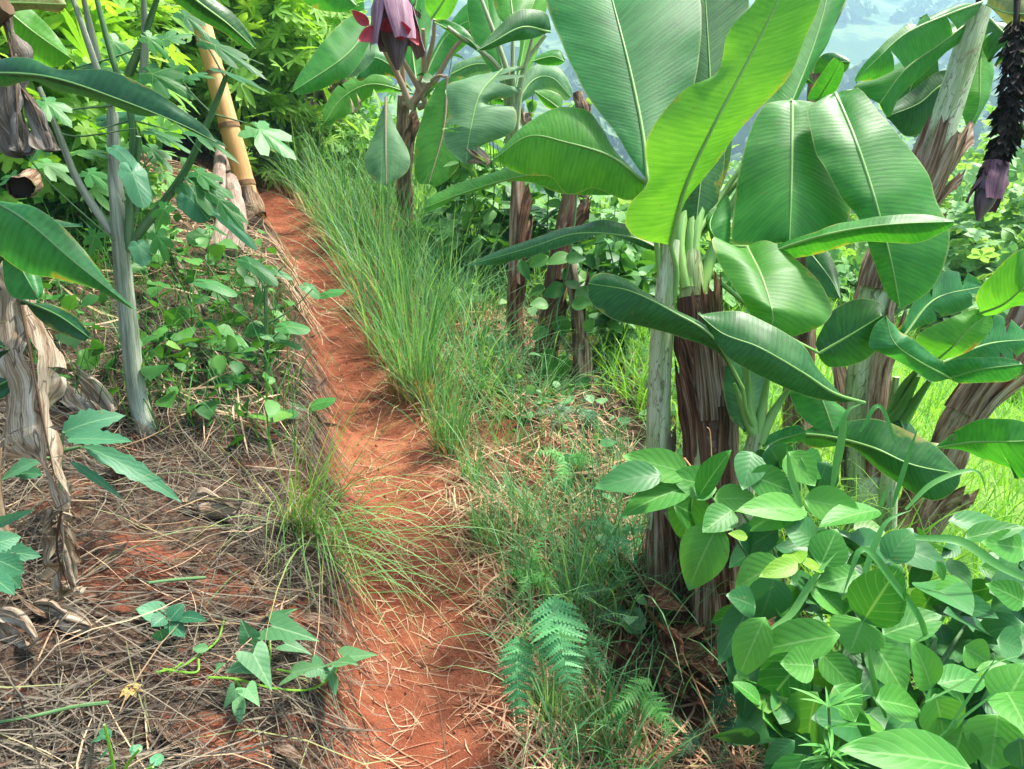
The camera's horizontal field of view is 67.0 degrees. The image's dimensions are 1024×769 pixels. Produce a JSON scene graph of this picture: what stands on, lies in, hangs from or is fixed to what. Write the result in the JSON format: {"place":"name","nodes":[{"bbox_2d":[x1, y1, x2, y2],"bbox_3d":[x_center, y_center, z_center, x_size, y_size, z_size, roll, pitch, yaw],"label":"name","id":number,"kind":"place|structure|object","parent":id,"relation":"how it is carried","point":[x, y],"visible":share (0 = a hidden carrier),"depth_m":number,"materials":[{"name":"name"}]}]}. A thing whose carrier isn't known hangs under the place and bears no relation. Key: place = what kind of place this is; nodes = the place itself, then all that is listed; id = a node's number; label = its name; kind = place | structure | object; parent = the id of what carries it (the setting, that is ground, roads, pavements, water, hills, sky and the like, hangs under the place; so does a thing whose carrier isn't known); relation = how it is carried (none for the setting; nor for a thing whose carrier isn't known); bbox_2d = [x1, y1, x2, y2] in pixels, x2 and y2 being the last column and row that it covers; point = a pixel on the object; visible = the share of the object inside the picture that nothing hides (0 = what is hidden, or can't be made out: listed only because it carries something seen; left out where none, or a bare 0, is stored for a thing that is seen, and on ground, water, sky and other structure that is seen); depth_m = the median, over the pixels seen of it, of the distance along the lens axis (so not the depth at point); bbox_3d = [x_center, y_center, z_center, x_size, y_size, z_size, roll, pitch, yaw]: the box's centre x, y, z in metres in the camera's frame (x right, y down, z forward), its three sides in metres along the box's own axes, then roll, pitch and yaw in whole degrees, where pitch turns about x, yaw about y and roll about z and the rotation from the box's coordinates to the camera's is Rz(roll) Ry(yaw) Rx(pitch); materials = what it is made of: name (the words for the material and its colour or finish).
{"place":"outdoors","nodes":[
{"label":"outdoors","id":0,"kind":"place"},
{"bbox_2d":[0,0,1023,768],"bbox_3d":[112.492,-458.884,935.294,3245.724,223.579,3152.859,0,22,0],"label":"ground","id":1,"kind":"structure","parent":0,"point":[858,40],"depth_m":2.35,"materials":[{"name":"red soil"}]},
{"bbox_2d":[0,510,40,594],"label":"leafy weed","id":2,"kind":"object","parent":1,"relation":"on","point":[14,554],"visible":1,"depth_m":1.77,"materials":[{"name":"green plant"}]},
{"bbox_2d":[0,607,42,649],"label":"dead leaf","id":3,"kind":"object","parent":1,"relation":"on","point":[7,625],"visible":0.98,"depth_m":1.75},
{"bbox_2d":[0,48,106,240],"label":"leafy shrub","id":4,"kind":"object","parent":1,"relation":"on","point":[8,164],"visible":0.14,"depth_m":3.27,"materials":[{"name":"green plant"}]},
{"bbox_2d":[55,604,93,633],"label":"dead leaf","id":5,"kind":"object","parent":1,"relation":"on","point":[74,616],"visible":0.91,"depth_m":1.78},
{"bbox_2d":[1,408,181,502],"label":"broad leaf weed","id":6,"kind":"object","parent":1,"relation":"on","point":[82,427],"visible":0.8,"depth_m":2.00,"materials":[{"name":"green plant"}]},
{"bbox_2d":[0,68,185,242],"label":"leafy shrub","id":7,"kind":"object","parent":1,"relation":"on","point":[95,191],"visible":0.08,"depth_m":3.58,"materials":[{"name":"green plant"}]},
{"bbox_2d":[0,0,198,221],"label":"cassava shrub","id":8,"kind":"object","parent":1,"relation":"on","point":[60,25],"visible":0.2,"depth_m":3.48,"materials":[{"name":"green plant"}]},
{"bbox_2d":[54,0,186,179],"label":"cassava shrub","id":9,"kind":"object","parent":1,"relation":"on","point":[132,28],"visible":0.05,"depth_m":4.28,"materials":[{"name":"green plant"}]},
{"bbox_2d":[90,724,163,768],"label":"weed","id":10,"kind":"object","parent":1,"relation":"on","point":[105,733],"visible":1,"depth_m":1.50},
{"bbox_2d":[0,0,255,601],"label":"banana plant","id":11,"kind":"object","parent":1,"relation":"on","point":[27,30],"visible":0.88,"depth_m":1.51,"materials":[{"name":"brown plant"}]},
{"bbox_2d":[6,168,43,198],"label":"cut stem","id":12,"kind":"object","parent":11,"relation":"attached to","point":[20,185],"visible":1,"depth_m":2.03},
{"bbox_2d":[0,57,216,399],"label":"lance leaf plant","id":13,"kind":"object","parent":11,"relation":"attached to","point":[36,244],"visible":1,"depth_m":1.31,"materials":[{"name":"green plant"}]},
{"bbox_2d":[0,0,295,436],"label":"cane shrub","id":14,"kind":"object","parent":1,"relation":"on","point":[206,192],"visible":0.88,"depth_m":2.45,"materials":[{"name":"plant"}]},
{"bbox_2d":[65,0,253,152],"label":"cassava shrub","id":15,"kind":"object","parent":1,"relation":"on","point":[199,69],"visible":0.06,"depth_m":6.18,"materials":[{"name":"green plant"}]},
{"bbox_2d":[136,601,205,641],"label":"weed","id":16,"kind":"object","parent":1,"relation":"on","point":[176,614],"visible":0.88,"depth_m":1.86,"materials":[{"name":"green plant"}]},
{"bbox_2d":[0,140,345,466],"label":"weeds","id":17,"kind":"object","parent":1,"relation":"on","point":[174,317],"visible":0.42,"depth_m":2.98,"materials":[{"name":"plant"}]},
{"bbox_2d":[0,153,413,768],"bbox_3d":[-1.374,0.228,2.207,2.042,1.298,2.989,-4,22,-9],"label":"straw litter","id":18,"kind":"object","parent":1,"relation":"on","point":[51,764],"visible":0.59,"depth_m":1.96,"materials":[{"name":"plant"}]},
{"bbox_2d":[0,700,108,723],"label":"green stem","id":19,"kind":"object","parent":18,"relation":"on","point":[63,709],"visible":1,"depth_m":1.61,"materials":[{"name":"plant"}]},
{"bbox_2d":[60,365,117,429],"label":"dead leaf","id":20,"kind":"object","parent":18,"relation":"on","point":[88,390],"visible":0.68,"depth_m":2.54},
{"bbox_2d":[181,487,242,521],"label":"dead leaf","id":21,"kind":"object","parent":18,"relation":"on","point":[201,492],"visible":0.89,"depth_m":2.25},
{"bbox_2d":[156,609,376,724],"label":"creeping vine","id":22,"kind":"object","parent":18,"relation":"on","point":[286,630],"visible":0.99,"depth_m":1.78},
{"bbox_2d":[206,144,228,253],"bbox_3d":[-1.762,-1.157,4.699,0.126,0.467,1.674,-6,23,-15],"label":"log","id":23,"kind":"object","parent":1,"relation":"on","point":[220,162],"visible":0.34,"depth_m":4.80,"materials":[{"name":"wood"}]},
{"bbox_2d":[67,0,370,108],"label":"cassava shrub","id":24,"kind":"object","parent":1,"relation":"on","point":[294,19],"visible":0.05,"depth_m":6.28,"materials":[{"name":"green plant"}]},
{"bbox_2d":[190,14,266,218],"bbox_3d":[-1.897,-1.993,5.028,0.176,1.789,0.899,-15,26,-32],"label":"bamboo pole","id":25,"kind":"object","parent":1,"relation":"on","point":[229,131],"visible":0.67,"depth_m":5.01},
{"bbox_2d":[224,156,247,256],"bbox_3d":[-1.889,-1.319,5.256,0.142,0.366,2.806,-7,23,-17],"label":"log","id":26,"kind":"object","parent":1,"relation":"on","point":[233,186],"visible":0.42,"depth_m":4.49,"materials":[{"name":"wood"}]},
{"bbox_2d":[147,0,331,154],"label":"cassava shrub","id":27,"kind":"object","parent":1,"relation":"on","point":[242,17],"visible":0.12,"depth_m":6.36,"materials":[{"name":"green plant"}]},
{"bbox_2d":[152,256,344,412],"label":"shrub","id":28,"kind":"object","parent":1,"relation":"on","point":[259,270],"visible":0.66,"depth_m":2.99,"materials":[{"name":"green plant"}]},
{"bbox_2d":[127,0,380,168],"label":"cassava shrub","id":29,"kind":"object","parent":1,"relation":"on","point":[243,97],"visible":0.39,"depth_m":6.42,"materials":[{"name":"green plant"}]},
{"bbox_2d":[88,359,500,686],"bbox_3d":[-0.440,0.329,2.169,0.894,0.938,1.336,12,25,27],"label":"grass clump","id":30,"kind":"object","parent":1,"relation":"on","point":[318,533],"visible":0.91,"depth_m":2.21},
{"bbox_2d":[251,98,353,203],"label":"grass clump","id":31,"kind":"object","parent":1,"relation":"on","point":[289,189],"visible":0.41,"depth_m":6.42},
{"bbox_2d":[254,107,367,215],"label":"grass clump","id":32,"kind":"object","parent":1,"relation":"on","point":[308,195],"visible":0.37,"depth_m":6.05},
{"bbox_2d":[209,84,415,189],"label":"leafy shrub","id":33,"kind":"object","parent":1,"relation":"on","point":[319,124],"visible":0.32,"depth_m":6.71,"materials":[{"name":"green plant"}]},
{"bbox_2d":[281,0,363,180],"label":"shrub","id":34,"kind":"object","parent":1,"relation":"on","point":[322,95],"visible":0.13,"depth_m":6.99,"materials":[{"name":"green plant"}]},
{"bbox_2d":[257,125,396,232],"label":"grass clump","id":35,"kind":"object","parent":1,"relation":"on","point":[329,199],"visible":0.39,"depth_m":5.58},
{"bbox_2d":[250,121,435,255],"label":"grass clump","id":36,"kind":"object","parent":1,"relation":"on","point":[353,222],"visible":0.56,"depth_m":5.19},
{"bbox_2d":[274,97,423,186],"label":"leafy shrub","id":37,"kind":"object","parent":1,"relation":"on","point":[364,106],"visible":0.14,"depth_m":6.89,"materials":[{"name":"green plant"}]},
{"bbox_2d":[249,140,458,285],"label":"grass clump","id":38,"kind":"object","parent":1,"relation":"on","point":[337,234],"visible":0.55,"depth_m":4.67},
{"bbox_2d":[296,126,423,231],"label":"grass clump","id":39,"kind":"object","parent":1,"relation":"on","point":[381,209],"visible":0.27,"depth_m":5.93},
{"bbox_2d":[266,146,474,319],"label":"grass clump","id":40,"kind":"object","parent":1,"relation":"on","point":[359,279],"visible":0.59,"depth_m":4.27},
{"bbox_2d":[321,133,432,258],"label":"grass clump","id":41,"kind":"object","parent":1,"relation":"on","point":[385,209],"visible":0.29,"depth_m":5.40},
{"bbox_2d":[280,183,489,364],"bbox_3d":[-0.571,-0.498,3.718,1.283,0.859,1.117,20,30,41],"label":"grass clump","id":42,"kind":"object","parent":1,"relation":"on","point":[399,304],"visible":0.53,"depth_m":3.78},
{"bbox_2d":[274,206,507,418],"bbox_3d":[-0.490,-0.326,3.360,1.066,0.890,0.929,-6,23,-14],"label":"grass clump","id":43,"kind":"object","parent":1,"relation":"on","point":[422,366],"visible":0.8,"depth_m":3.44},
{"bbox_2d":[291,0,491,246],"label":"banana plant","id":44,"kind":"object","parent":1,"relation":"on","point":[397,32],"visible":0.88,"depth_m":4.96,"materials":[{"name":"plant"}]},
{"bbox_2d":[303,162,487,294],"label":"grass clump","id":45,"kind":"object","parent":1,"relation":"on","point":[411,241],"visible":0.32,"depth_m":4.68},
{"bbox_2d":[251,243,569,768],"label":"soil crumbs","id":46,"kind":"object","parent":1,"relation":"on","point":[497,753],"visible":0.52,"depth_m":2.22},
{"bbox_2d":[314,201,513,343],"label":"grass clump","id":47,"kind":"object","parent":1,"relation":"on","point":[429,297],"visible":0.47,"depth_m":4.12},
{"bbox_2d":[261,215,568,768],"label":"path grass","id":48,"kind":"structure","parent":1,"relation":"on","point":[378,509],"depth_m":2.81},
{"bbox_2d":[345,296,499,415],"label":"grass clump","id":49,"kind":"object","parent":1,"relation":"on","point":[423,393],"visible":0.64,"depth_m":3.39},
{"bbox_2d":[306,396,555,703],"bbox_3d":[-0.227,0.624,2.160,0.774,1.331,1.035,0,22,0],"label":"grass clump","id":50,"kind":"object","parent":1,"relation":"on","point":[347,550],"visible":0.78,"depth_m":2.23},
{"bbox_2d":[377,347,491,460],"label":"grass clump","id":51,"kind":"object","parent":1,"relation":"on","point":[439,438],"visible":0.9,"depth_m":3.09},
{"bbox_2d":[336,182,538,337],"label":"grass clump","id":52,"kind":"object","parent":1,"relation":"on","point":[466,304],"visible":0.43,"depth_m":4.24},
{"bbox_2d":[416,54,466,216],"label":"tall weed","id":53,"kind":"object","parent":1,"relation":"on","point":[427,77],"visible":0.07,"depth_m":5.40,"materials":[{"name":"green plant"}]},
{"bbox_2d":[0,213,914,768],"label":"leaf litter","id":54,"kind":"object","parent":1,"relation":"on","point":[284,749],"visible":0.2,"depth_m":2.00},
{"bbox_2d":[354,248,561,402],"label":"grass clump","id":55,"kind":"object","parent":1,"relation":"on","point":[467,323],"visible":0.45,"depth_m":3.99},
{"bbox_2d":[393,232,544,343],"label":"grass clump","id":56,"kind":"object","parent":1,"relation":"on","point":[479,290],"visible":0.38,"depth_m":4.43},
{"bbox_2d":[363,261,586,431],"bbox_3d":[-0.215,-0.102,3.761,1.276,1.008,1.366,0,22,0],"label":"grass clump","id":57,"kind":"object","parent":1,"relation":"on","point":[502,365],"visible":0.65,"depth_m":3.69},
{"bbox_2d":[443,90,510,289],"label":"tall weed","id":58,"kind":"object","parent":1,"relation":"on","point":[462,173],"visible":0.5,"depth_m":4.65,"materials":[{"name":"green plant"}]},
{"bbox_2d":[398,180,558,290],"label":"weedy bush","id":59,"kind":"object","parent":1,"relation":"on","point":[504,205],"visible":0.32,"depth_m":4.93,"materials":[{"name":"green plant"}]},
{"bbox_2d":[449,487,516,554],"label":"grass clump","id":60,"kind":"object","parent":1,"relation":"on","point":[474,521],"visible":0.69,"depth_m":2.64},
{"bbox_2d":[434,0,572,355],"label":"banana plant","id":61,"kind":"object","parent":1,"relation":"on","point":[472,115],"visible":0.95,"depth_m":4.02,"materials":[{"name":"green plant"}]},
{"bbox_2d":[276,227,774,768],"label":"straw clippings","id":62,"kind":"object","parent":1,"relation":"on","point":[534,715],"visible":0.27,"depth_m":2.34,"materials":[{"name":"plant"}]},
{"bbox_2d":[452,428,611,550],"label":"grass clump","id":63,"kind":"object","parent":1,"relation":"on","point":[519,496],"visible":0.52,"depth_m":2.85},
{"bbox_2d":[440,300,625,454],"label":"grass clump","id":64,"kind":"object","parent":1,"relation":"on","point":[534,372],"visible":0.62,"depth_m":3.66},
{"bbox_2d":[392,399,683,685],"bbox_3d":[0.220,0.438,2.584,1.242,0.837,1.269,0,22,0],"label":"grass clump","id":65,"kind":"object","parent":1,"relation":"on","point":[530,507],"visible":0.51,"depth_m":2.63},
{"bbox_2d":[511,513,564,588],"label":"fern","id":66,"kind":"object","parent":1,"relation":"on","point":[536,569],"visible":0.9,"depth_m":2.30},
{"bbox_2d":[499,167,579,269],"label":"tall weed","id":67,"kind":"object","parent":1,"relation":"on","point":[554,203],"visible":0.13,"depth_m":5.02,"materials":[{"name":"green plant"}]},
{"bbox_2d":[489,635,593,731],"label":"grass clump","id":68,"kind":"object","parent":1,"relation":"on","point":[549,698],"visible":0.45,"depth_m":2.06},
{"bbox_2d":[496,593,587,746],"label":"fern","id":69,"kind":"object","parent":1,"relation":"on","point":[555,622],"visible":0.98,"depth_m":1.86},
{"bbox_2d":[531,194,590,372],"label":"dead banana plant","id":70,"kind":"object","parent":1,"relation":"on","point":[565,217],"visible":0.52,"depth_m":3.96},
{"bbox_2d":[527,445,601,496],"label":"fern","id":71,"kind":"object","parent":1,"relation":"on","point":[580,458],"visible":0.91,"depth_m":2.85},
{"bbox_2d":[520,401,614,459],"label":"fern","id":72,"kind":"object","parent":1,"relation":"on","point":[586,417],"visible":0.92,"depth_m":3.23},
{"bbox_2d":[478,478,675,638],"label":"grass clump","id":73,"kind":"object","parent":1,"relation":"on","point":[567,584],"visible":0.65,"depth_m":2.42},
{"bbox_2d":[564,263,592,391],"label":"dead banana plant","id":74,"kind":"object","parent":1,"relation":"on","point":[584,352],"visible":0.68,"depth_m":3.87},
{"bbox_2d":[517,195,595,406],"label":"climbing vine","id":75,"kind":"object","parent":74,"relation":"attached to","point":[556,289],"visible":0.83,"depth_m":3.81,"materials":[{"name":"green plant"}]},
{"bbox_2d":[394,392,779,766],"bbox_3d":[0.408,0.626,2.390,1.318,1.191,1.256,-17,27,-35],"label":"grass clump","id":76,"kind":"object","parent":1,"relation":"on","point":[633,605],"visible":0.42,"depth_m":2.42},
{"bbox_2d":[502,447,682,620],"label":"grass clump","id":77,"kind":"object","parent":1,"relation":"on","point":[633,520],"visible":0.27,"depth_m":2.62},
{"bbox_2d":[571,633,613,692],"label":"fern","id":78,"kind":"object","parent":1,"relation":"on","point":[590,654],"visible":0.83,"depth_m":1.95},
{"bbox_2d":[538,640,662,768],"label":"grass clump","id":79,"kind":"object","parent":1,"relation":"on","point":[589,708],"visible":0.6,"depth_m":2.03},
{"bbox_2d":[567,219,655,371],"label":"tall weed","id":80,"kind":"object","parent":1,"relation":"on","point":[603,244],"visible":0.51,"depth_m":4.01,"materials":[{"name":"green plant"}]},
{"bbox_2d":[576,515,646,571],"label":"fern","id":81,"kind":"object","parent":1,"relation":"on","point":[624,540],"visible":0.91,"depth_m":2.40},
{"bbox_2d":[579,187,644,261],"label":"tall weed","id":82,"kind":"object","parent":1,"relation":"on","point":[613,201],"visible":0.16,"depth_m":4.92,"materials":[{"name":"green plant"}]},
{"bbox_2d":[577,586,646,647],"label":"fern","id":83,"kind":"object","parent":1,"relation":"on","point":[581,594],"visible":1,"depth_m":2.08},
{"bbox_2d":[424,0,820,625],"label":"banana plant","id":84,"kind":"object","parent":1,"relation":"on","point":[676,128],"visible":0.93,"depth_m":2.41,"materials":[{"name":"plant"}]},
{"bbox_2d":[567,235,678,332],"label":"weedy bush","id":85,"kind":"object","parent":1,"relation":"on","point":[646,258],"visible":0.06,"depth_m":4.82,"materials":[{"name":"green plant"}]},
{"bbox_2d":[295,176,959,768],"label":"short grass","id":86,"kind":"structure","parent":1,"relation":"on","point":[635,624],"depth_m":2.77,"materials":[{"name":"plant"}]},
{"bbox_2d":[541,650,719,768],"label":"grass clump","id":87,"kind":"object","parent":1,"relation":"on","point":[651,754],"visible":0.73,"depth_m":1.98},
{"bbox_2d":[538,192,731,242],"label":"weedy bush","id":88,"kind":"object","parent":1,"relation":"on","point":[619,215],"visible":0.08,"depth_m":6.60,"materials":[{"name":"green plant"}]},
{"bbox_2d":[602,675,675,753],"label":"fern","id":89,"kind":"object","parent":1,"relation":"on","point":[644,695],"visible":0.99,"depth_m":1.89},
{"bbox_2d":[619,220,748,313],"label":"weedy bush","id":90,"kind":"object","parent":1,"relation":"on","point":[730,299],"visible":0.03,"depth_m":5.62,"materials":[{"name":"green plant"}]},
{"bbox_2d":[355,0,1023,221],"bbox_3d":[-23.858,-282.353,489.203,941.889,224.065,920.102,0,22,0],"label":"forest","id":91,"kind":"object","parent":1,"relation":"on","point":[853,9],"visible":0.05,"depth_m":294.40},
{"bbox_2d":[611,529,782,706],"bbox_3d":[0.586,0.760,2.450,0.614,0.491,0.752,0,22,0],"label":"dead leaf heap","id":92,"kind":"object","parent":1,"relation":"on","point":[625,649],"visible":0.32,"depth_m":2.21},
{"bbox_2d":[373,157,1023,698],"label":"grass","id":93,"kind":"structure","parent":1,"relation":"on","point":[931,421],"depth_m":3.86,"materials":[{"name":"plant"}]},
{"bbox_2d":[672,685,764,767],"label":"fern","id":94,"kind":"object","parent":1,"relation":"on","point":[721,699],"visible":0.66,"depth_m":2.04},
{"bbox_2d":[587,273,865,544],"bbox_3d":[0.599,0.262,2.322,0.768,1.164,0.352,0,22,0],"label":"banana plant","id":95,"kind":"object","parent":1,"relation":"on","point":[757,355],"visible":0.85,"depth_m":2.13,"materials":[{"name":"plant"}]},
{"bbox_2d":[595,427,1023,768],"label":"broadleaf shrub","id":96,"kind":"object","parent":1,"relation":"on","point":[767,666],"visible":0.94,"depth_m":1.75,"materials":[{"name":"green plant"}]},
{"bbox_2d":[673,0,953,679],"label":"banana plant","id":97,"kind":"object","parent":1,"relation":"on","point":[806,178],"visible":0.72,"depth_m":2.35,"materials":[{"name":"plant"}]},
{"bbox_2d":[782,0,849,450],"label":"banana plant","id":98,"kind":"object","parent":1,"relation":"on","point":[825,76],"visible":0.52,"depth_m":3.47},
{"bbox_2d":[790,683,872,768],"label":"narrow leaf weed","id":99,"kind":"object","parent":1,"relation":"on","point":[835,754],"visible":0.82,"depth_m":1.47,"materials":[{"name":"green plant"}]},
{"bbox_2d":[828,244,908,318],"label":"weedy bush","id":100,"kind":"object","parent":1,"relation":"on","point":[848,267],"visible":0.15,"depth_m":7.71,"materials":[{"name":"green plant"}]},
{"bbox_2d":[770,403,1023,735],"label":"strap grass","id":101,"kind":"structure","parent":1,"relation":"on","point":[978,551],"depth_m":1.78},
{"bbox_2d":[801,248,1023,566],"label":"banana plant","id":102,"kind":"object","parent":1,"relation":"on","point":[965,347],"visible":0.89,"depth_m":2.51,"materials":[{"name":"plant"}]},
{"bbox_2d":[832,0,1023,529],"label":"banana plant","id":103,"kind":"object","parent":1,"relation":"on","point":[914,92],"visible":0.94,"depth_m":3.14,"materials":[{"name":"plant"}]},
{"bbox_2d":[851,119,1007,319],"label":"pale bush","id":104,"kind":"object","parent":1,"relation":"on","point":[967,155],"depth_m":10.39,"materials":[{"name":"green plant"}]},
{"bbox_2d":[868,169,1023,337],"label":"pale bush","id":105,"kind":"object","parent":1,"relation":"on","point":[958,220],"visible":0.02,"depth_m":8.37,"materials":[{"name":"green plant"}]},
{"bbox_2d":[895,116,1023,401],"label":"pale bush","id":106,"kind":"object","parent":1,"relation":"on","point":[969,176],"visible":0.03,"depth_m":9.42,"materials":[{"name":"green plant"}]},
{"bbox_2d":[895,136,1023,399],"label":"pale bush","id":107,"kind":"object","parent":1,"relation":"on","point":[1000,245],"visible":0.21,"depth_m":7.64,"materials":[{"name":"green plant"}]},
{"bbox_2d":[897,306,1023,575],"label":"dead banana plant","id":108,"kind":"object","parent":1,"relation":"on","point":[966,403],"visible":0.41,"depth_m":3.00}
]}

